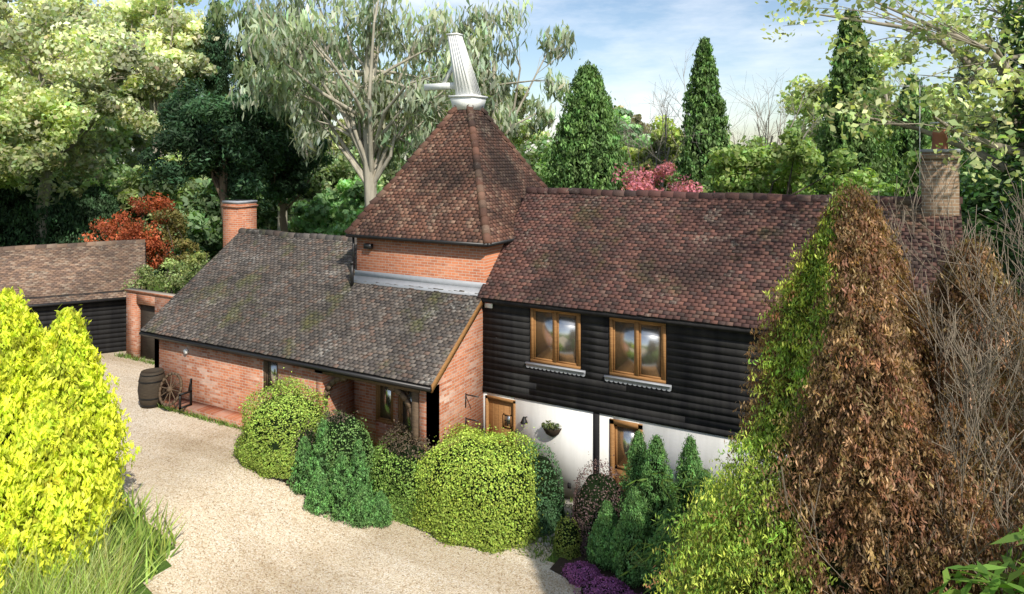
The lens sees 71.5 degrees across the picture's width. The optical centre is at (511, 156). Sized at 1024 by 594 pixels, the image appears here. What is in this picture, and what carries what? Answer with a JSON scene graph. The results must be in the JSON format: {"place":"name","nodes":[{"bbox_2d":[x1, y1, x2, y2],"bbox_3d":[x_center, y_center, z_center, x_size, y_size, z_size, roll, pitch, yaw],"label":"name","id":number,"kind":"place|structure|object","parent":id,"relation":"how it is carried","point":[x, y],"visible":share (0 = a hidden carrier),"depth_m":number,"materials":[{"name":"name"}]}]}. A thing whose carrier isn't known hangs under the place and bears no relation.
{"place":"outdoors","nodes":[
{"label":"outdoors","id":0,"kind":"place"},
{"bbox_2d":[78,191,199,268],"bbox_3d":[-15.671,3.325,30.488,4.608,3.737,3.219,0,0,-7],"label":"red photinia","id":1,"kind":"object","parent":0,"point":[131,230],"visible":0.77,"depth_m":30.37,"materials":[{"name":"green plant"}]},
{"bbox_2d":[96,351,581,593],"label":"gravel drive","id":2,"kind":"structure","parent":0,"point":[243,531],"depth_m":14.96,"materials":[{"name":"beige gravel"}]},
{"bbox_2d":[137,368,166,408],"bbox_3d":[-10.565,6.794,20.879,0.770,1.020,0.758,0,0,29],"label":"barrel","id":3,"kind":"object","parent":2,"relation":"on","point":[147,391],"visible":0.85,"depth_m":20.59,"materials":[{"name":"brown wood"}]},
{"bbox_2d":[138,371,165,406],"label":"barrel hoops","id":4,"kind":"object","parent":3,"relation":"attached to","point":[150,383],"visible":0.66,"depth_m":20.59,"materials":[{"name":"black metal"}]},
{"bbox_2d":[158,372,182,405],"bbox_3d":[-9.786,6.664,20.368,0.939,0.903,0.357,0,0,29],"label":"wagon wheel","id":5,"kind":"object","parent":2,"relation":"on","point":[170,388],"visible":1,"depth_m":20.33,"materials":[{"name":"brown wood"}]},
{"bbox_2d":[243,394,708,593],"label":"hedges","id":6,"kind":"object","parent":2,"relation":"on","point":[590,485],"visible":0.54,"depth_m":15.91,"materials":[{"name":"green plant"}]},
{"bbox_2d":[543,498,573,538],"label":"paving stones","id":7,"kind":"object","parent":2,"relation":"on","point":[568,505],"visible":0.06,"depth_m":16.81,"materials":[{"name":"grey stone"}]},
{"bbox_2d":[550,544,761,593],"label":"flower bed","id":8,"kind":"object","parent":2,"relation":"on","point":[558,565],"visible":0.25,"depth_m":14.34,"materials":[{"name":"soil"}]},
{"bbox_2d":[551,454,625,559],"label":"shrubs","id":9,"kind":"object","parent":8,"relation":"in","point":[582,540],"visible":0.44,"depth_m":14.93,"materials":[{"name":"brown plant"}]},
{"bbox_2d":[561,560,637,593],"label":"heather","id":10,"kind":"object","parent":8,"relation":"on","point":[592,568],"visible":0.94,"depth_m":13.74,"materials":[{"name":"purple plant"}]},
{"bbox_2d":[585,429,724,593],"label":"conifer shrubs","id":11,"kind":"object","parent":8,"relation":"on","point":[602,531],"visible":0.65,"depth_m":14.19,"materials":[{"name":"green plant"}]},
{"bbox_2d":[619,463,773,593],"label":"shrub","id":12,"kind":"object","parent":8,"relation":"on","point":[645,558],"depth_m":12.84,"materials":[{"name":"green plant"}]},
{"bbox_2d":[0,163,1020,593],"bbox_3d":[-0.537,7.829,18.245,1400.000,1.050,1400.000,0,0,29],"label":"ground","id":13,"kind":"structure","parent":0,"point":[161,567],"depth_m":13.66,"materials":[{"name":"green plant"}]},
{"bbox_2d":[0,286,141,593],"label":"golden conifer","id":14,"kind":"object","parent":13,"relation":"on","point":[39,416],"depth_m":12.99,"materials":[{"name":"yellow plant"}]},
{"bbox_2d":[23,290,125,353],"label":"shed walls","id":15,"kind":"structure","parent":13,"relation":"on","point":[106,327],"depth_m":26.33,"materials":[{"name":"black wood"}]},
{"bbox_2d":[0,239,145,304],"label":"roof tiles","id":16,"kind":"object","parent":15,"relation":"on","point":[86,268],"depth_m":27.14,"materials":[{"name":"brown tile"}]},
{"bbox_2d":[28,242,146,307],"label":"roof trim","id":17,"kind":"structure","parent":16,"relation":"attached to","point":[76,302],"depth_m":25.77,"materials":[{"name":"black wood"}]},
{"bbox_2d":[126,291,170,357],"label":"garden wall","id":18,"kind":"structure","parent":13,"relation":"on","point":[134,301],"depth_m":25.75,"materials":[{"name":"brick"}]},
{"bbox_2d":[141,304,154,360],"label":"garden gate","id":19,"kind":"structure","parent":18,"relation":"attached to","point":[147,343],"depth_m":25.63,"materials":[{"name":"wood"}]},
{"bbox_2d":[124,288,175,297],"bbox_3d":[-11.880,4.869,24.875,5.030,0.070,0.300,0,0,29],"label":"wall coping","id":20,"kind":"object","parent":18,"relation":"on","point":[155,293],"visible":0.57,"depth_m":25.34,"materials":[{"name":"stone"}]},
{"bbox_2d":[221,202,257,246],"bbox_3d":[-9.478,4.554,25.363,1.540,5.800,0.880,0,0,29],"label":"chimney","id":21,"kind":"object","parent":13,"relation":"on","point":[236,217],"visible":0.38,"depth_m":25.23,"materials":[{"name":"brick"}]},
{"bbox_2d":[164,397,374,484],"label":"brick paving","id":22,"kind":"structure","parent":13,"relation":"on","point":[216,413],"depth_m":19.89,"materials":[{"name":"brick"}]},
{"bbox_2d":[179,378,191,409],"bbox_3d":[-9.251,6.719,20.157,0.040,0.770,0.410,0,0,29],"label":"bench","id":23,"kind":"object","parent":22,"relation":"on","point":[188,391],"visible":1,"depth_m":20.24,"materials":[{"name":"black"}]},
{"bbox_2d":[155,306,482,460],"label":"brick walls","id":24,"kind":"structure","parent":13,"relation":"on","point":[223,380],"depth_m":18.93,"materials":[{"name":"brick"}]},
{"bbox_2d":[143,265,443,385],"bbox_3d":[-4.752,3.945,22.235,10.760,2.684,7.498,0,0,29],"label":"gutter","id":25,"kind":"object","parent":24,"relation":"on","point":[291,359],"depth_m":18.51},
{"bbox_2d":[140,228,480,384],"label":"roof tiles","id":26,"kind":"object","parent":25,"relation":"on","point":[310,311],"visible":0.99,"depth_m":20.00,"materials":[{"name":"grey tile"}]},
{"bbox_2d":[222,200,485,295],"bbox_3d":[-5.582,2.599,21.956,11.983,2.050,1.079,0,0,40],"label":"lead flashing","id":27,"kind":"object","parent":26,"relation":"on","point":[425,283],"visible":0.91,"depth_m":19.57,"materials":[{"name":"grey metal"}]},
{"bbox_2d":[139,199,478,427],"bbox_3d":[-5.736,4.204,21.004,11.930,5.300,4.505,0,0,29],"label":"gutter","id":28,"kind":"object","parent":24,"relation":"on","point":[409,385],"depth_m":18.51,"materials":[{"name":"black paint"}]},
{"bbox_2d":[263,360,419,445],"bbox_3d":[-4.419,6.604,18.107,5.260,2.500,0.200,0,0,29],"label":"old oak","id":29,"kind":"object","parent":24,"relation":"attached to","point":[413,408],"visible":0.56,"depth_m":17.13,"materials":[{"name":"brown wood"}]},
{"bbox_2d":[376,301,483,438],"bbox_3d":[-2.478,5.651,18.113,2.830,4.306,2.450,0,0,29],"label":"oak joinery","id":30,"kind":"object","parent":24,"relation":"on","point":[445,364],"visible":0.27,"depth_m":18.17,"materials":[{"name":"brown wood"}]},
{"bbox_2d":[268,361,411,436],"bbox_3d":[-4.153,6.609,18.851,5.111,2.250,0.531,0,0,14],"label":"glass","id":31,"kind":"object","parent":30,"relation":"on","point":[385,402],"visible":0.3,"depth_m":18.86,"materials":[{"name":"clear glass"}]},
{"bbox_2d":[286,419,393,528],"bbox_3d":[-3.935,7.281,16.307,2.631,2.334,1.255,0,0,14],"label":"topiary cypress","id":32,"kind":"object","parent":13,"relation":"on","point":[369,504],"visible":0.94,"depth_m":16.09,"materials":[{"name":"green plant"}]},
{"bbox_2d":[229,367,568,556],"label":"bushes","id":33,"kind":"object","parent":13,"relation":"on","point":[413,521],"visible":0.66,"depth_m":16.08,"materials":[{"name":"green plant"}]},
{"bbox_2d":[357,238,503,282],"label":"kiln brick walls","id":34,"kind":"structure","parent":13,"relation":"on","point":[458,262],"depth_m":19.44,"materials":[{"name":"brick"}]},
{"bbox_2d":[346,234,513,268],"bbox_3d":[-1.336,2.737,21.856,4.805,1.036,5.655,0,0,29],"label":"gutter","id":35,"kind":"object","parent":34,"relation":"attached to","point":[366,245],"depth_m":19.41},
{"bbox_2d":[344,104,547,243],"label":"kiln roof tiles","id":36,"kind":"object","parent":34,"relation":"on","point":[476,160],"visible":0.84,"depth_m":20.36,"materials":[{"name":"brown tile"}]},
{"bbox_2d":[424,33,487,109],"bbox_3d":[-1.868,-2.621,22.181,2.050,2.390,0.900,0,0,29],"label":"roof cowl","id":37,"kind":"object","parent":36,"relation":"on","point":[464,85],"visible":0.99,"depth_m":21.82,"materials":[{"name":"white wood"}]},
{"bbox_2d":[0,24,924,276],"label":"conifers","id":38,"kind":"object","parent":13,"relation":"on","point":[211,87],"visible":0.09,"depth_m":35.66,"materials":[{"name":"green plant"}]},
{"bbox_2d":[136,78,333,214],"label":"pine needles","id":39,"kind":"object","parent":38,"relation":"on","point":[197,124],"visible":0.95,"depth_m":31.98,"materials":[{"name":"green plant"}]},
{"bbox_2d":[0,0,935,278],"bbox_3d":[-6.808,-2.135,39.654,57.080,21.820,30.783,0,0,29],"label":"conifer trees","id":40,"kind":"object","parent":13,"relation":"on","point":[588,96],"visible":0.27,"depth_m":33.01,"materials":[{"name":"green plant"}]},
{"bbox_2d":[0,0,1023,323],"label":"trees","id":41,"kind":"object","parent":13,"relation":"on","point":[58,114],"visible":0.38,"depth_m":37.52,"materials":[{"name":"green plant"}]},
{"bbox_2d":[0,0,1023,507],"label":"tree branches","id":42,"kind":"object","parent":13,"relation":"on","point":[372,170],"visible":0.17,"depth_m":30.65,"materials":[{"name":"wood"}]},
{"bbox_2d":[202,0,576,171],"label":"eucalyptus leaves","id":43,"kind":"object","parent":42,"relation":"attached to","point":[264,60],"visible":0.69,"depth_m":31.45,"materials":[{"name":"green plant"}]},
{"bbox_2d":[611,159,714,192],"bbox_3d":[4.476,1.742,24.710,5.539,3.326,4.622,0,0,8],"label":"pink blossom","id":44,"kind":"object","parent":42,"relation":"attached to","point":[636,183],"visible":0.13,"depth_m":24.97,"materials":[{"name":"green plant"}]},
{"bbox_2d":[528,537,552,546],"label":"edge stones","id":45,"kind":"object","parent":13,"relation":"on","point":[540,539],"visible":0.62,"depth_m":15.37,"materials":[{"name":"grey stone"}]},
{"bbox_2d":[483,392,786,541],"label":"render walls","id":46,"kind":"structure","parent":13,"relation":"on","point":[572,447],"depth_m":17.14,"materials":[{"name":"white paint"}]},
{"bbox_2d":[520,416,527,423],"bbox_3d":[0.322,6.554,17.725,0.234,0.160,0.190,0,0,-29],"label":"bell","id":47,"kind":"object","parent":46,"relation":"attached to","point":[523,420],"visible":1,"depth_m":17.66,"materials":[{"name":"black metal"}]},
{"bbox_2d":[476,297,800,488],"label":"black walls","id":48,"kind":"structure","parent":46,"relation":"on","point":[597,411],"depth_m":16.79,"materials":[{"name":"black wood"}]},
{"bbox_2d":[485,303,492,307],"bbox_3d":[-0.599,3.774,18.319,0.220,0.240,0.061,0,0,29],"label":"alarm box","id":49,"kind":"object","parent":48,"relation":"attached to","point":[488,305],"visible":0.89,"depth_m":18.29,"materials":[{"name":"white plastic"}]},
{"bbox_2d":[485,308,770,496],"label":"window frames","id":50,"kind":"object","parent":48,"relation":"attached to","point":[497,409],"visible":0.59,"depth_m":17.14,"materials":[{"name":"brown wood"}]},
{"bbox_2d":[504,311,791,465],"bbox_3d":[3.161,5.542,16.383,7.675,3.465,0.058,0,0,29],"label":"glass","id":51,"kind":"object","parent":50,"relation":"attached to","point":[650,349],"visible":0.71,"depth_m":16.70,"materials":[{"name":"clear glass"}]},
{"bbox_2d":[477,198,960,332],"bbox_3d":[5.146,2.325,18.188,10.720,2.641,5.597,0,0,29],"label":"gutter","id":52,"kind":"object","parent":48,"relation":"on","point":[716,290],"depth_m":16.17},
{"bbox_2d":[477,187,967,338],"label":"roof tiles","id":53,"kind":"object","parent":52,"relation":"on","point":[555,252],"visible":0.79,"depth_m":17.25,"materials":[{"name":"brown tile"}]},
{"bbox_2d":[483,303,966,457],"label":"weatherboards","id":54,"kind":"object","parent":48,"relation":"attached to","point":[707,375],"visible":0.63,"depth_m":16.36,"materials":[{"name":"black wood"}]},
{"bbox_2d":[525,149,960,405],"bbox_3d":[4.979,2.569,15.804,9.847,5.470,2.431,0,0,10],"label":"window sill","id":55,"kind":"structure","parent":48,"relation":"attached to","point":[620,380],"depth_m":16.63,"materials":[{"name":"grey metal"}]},
{"bbox_2d":[920,152,959,216],"bbox_3d":[9.494,1.229,15.780,0.770,2.650,0.770,0,0,29],"label":"chimney","id":56,"kind":"object","parent":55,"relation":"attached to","point":[937,159],"visible":0.5,"depth_m":15.48,"materials":[{"name":"brick"}]},
{"bbox_2d":[892,82,948,190],"bbox_3d":[9.031,-0.446,15.671,1.313,2.400,0.566,0,0,-2],"label":"tv antenna","id":57,"kind":"object","parent":56,"relation":"attached to","point":[937,123],"visible":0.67,"depth_m":15.62,"materials":[{"name":"grey metal"}]},
{"bbox_2d":[931,130,947,148],"bbox_3d":[9.494,-0.371,15.780,0.340,0.450,0.340,0,0,29],"label":"chimney pot","id":58,"kind":"object","parent":56,"relation":"on","point":[938,137],"visible":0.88,"depth_m":15.66,"materials":[{"name":"ceramic"}]},
{"bbox_2d":[611,39,826,190],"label":"bare trees","id":59,"kind":"object","parent":13,"relation":"on","point":[666,126],"visible":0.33,"depth_m":36.84,"materials":[{"name":"brown plant"}]},
{"bbox_2d":[643,176,1023,593],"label":"brown conifer","id":60,"kind":"object","parent":13,"relation":"on","point":[849,249],"depth_m":7.93,"materials":[{"name":"brown plant"}]},
{"bbox_2d":[778,148,1023,593],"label":"bare shrub","id":61,"kind":"object","parent":13,"relation":"on","point":[970,379],"visible":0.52,"depth_m":7.65,"materials":[{"name":"brown plant"}]},
{"bbox_2d":[896,0,1023,501],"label":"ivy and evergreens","id":62,"kind":"object","parent":13,"relation":"on","point":[1008,158],"visible":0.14,"depth_m":16.00,"materials":[{"name":"green plant"}]},
{"bbox_2d":[927,525,1023,593],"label":"leafy plant","id":63,"kind":"object","parent":13,"relation":"on","point":[1008,585],"visible":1,"depth_m":6.11,"materials":[{"name":"green plant"}]},
{"bbox_2d":[6,0,1023,163],"label":"sky","id":64,"kind":"structure","parent":0,"point":[632,43],"materials":[{"name":"blue"}]},
{"bbox_2d":[543,425,561,436],"bbox_3d":[0.939,6.769,17.402,0.500,0.270,0.246,0,0,29],"label":"hanging basket","id":65,"kind":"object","parent":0,"point":[552,433],"depth_m":17.33,"materials":[{"name":"brown wicker"}]},
{"bbox_2d":[541,420,561,429],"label":"potted plant","id":66,"kind":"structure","parent":65,"relation":"in","point":[549,426],"depth_m":17.38,"materials":[{"name":"green plant"}]}
]}

